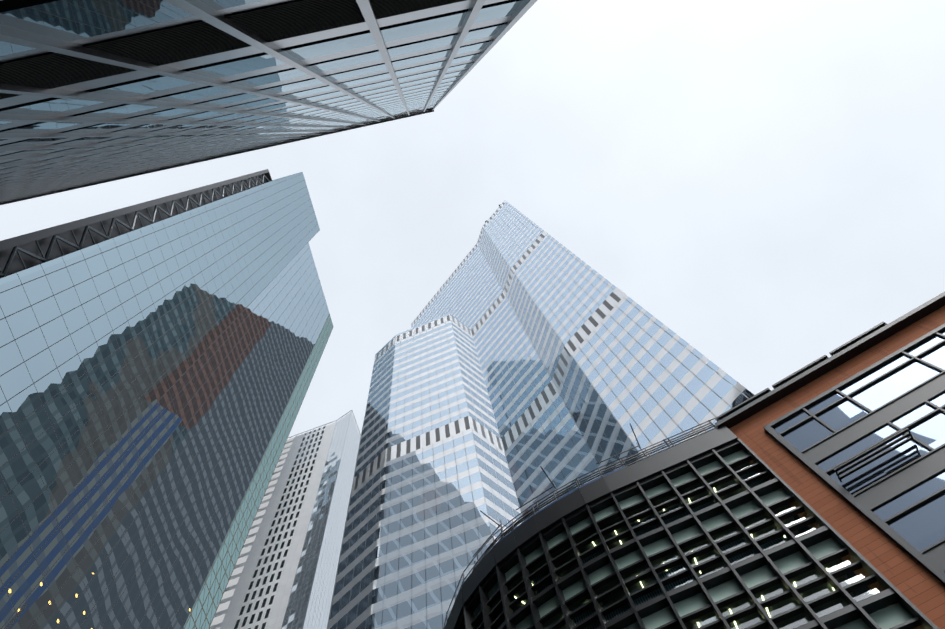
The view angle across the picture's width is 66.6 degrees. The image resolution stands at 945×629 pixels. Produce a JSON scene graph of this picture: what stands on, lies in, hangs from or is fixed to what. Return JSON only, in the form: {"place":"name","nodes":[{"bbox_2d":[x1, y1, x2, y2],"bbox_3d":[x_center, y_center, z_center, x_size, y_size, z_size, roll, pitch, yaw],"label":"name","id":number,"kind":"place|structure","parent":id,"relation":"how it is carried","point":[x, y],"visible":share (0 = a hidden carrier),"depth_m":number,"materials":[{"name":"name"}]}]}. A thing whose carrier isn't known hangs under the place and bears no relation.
{"place":"outdoors","nodes":[
{"label":"outdoors","id":0,"kind":"place"},
{"bbox_2d":[0,169,332,628],"bbox_3d":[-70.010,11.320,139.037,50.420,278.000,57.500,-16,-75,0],"label":"tower","id":1,"kind":"structure","parent":0,"point":[160,358],"depth_m":97.65,"materials":[{"name":"blue glass"}]},
{"bbox_2d":[0,0,536,204],"bbox_3d":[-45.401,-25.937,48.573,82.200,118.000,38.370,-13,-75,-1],"label":"tower","id":2,"kind":"structure","parent":0,"point":[94,92],"depth_m":19.46,"materials":[{"name":"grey glass"}]},
{"bbox_2d":[209,410,360,628],"bbox_3d":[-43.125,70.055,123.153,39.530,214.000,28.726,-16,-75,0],"label":"white tower","id":3,"kind":"structure","parent":0,"point":[283,575],"depth_m":152.07,"materials":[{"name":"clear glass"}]},
{"bbox_2d":[0,0,944,439],"label":"sky","id":4,"kind":"structure","parent":0,"point":[764,179],"materials":[{"name":"white"}]},
{"bbox_2d":[327,200,887,628],"bbox_3d":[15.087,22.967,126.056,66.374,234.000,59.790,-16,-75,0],"label":"tower","id":5,"kind":"structure","parent":0,"point":[515,357],"depth_m":94.16,"materials":[{"name":"blue glass"}]},
{"label":"ground","id":6,"kind":"structure","parent":0,"visible":0},
{"bbox_2d":[443,292,944,628],"bbox_3d":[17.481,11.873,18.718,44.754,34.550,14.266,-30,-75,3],"label":"midrise","id":7,"kind":"structure","parent":6,"relation":"on","point":[816,500],"depth_m":26.32,"materials":[{"name":"grey glass"}]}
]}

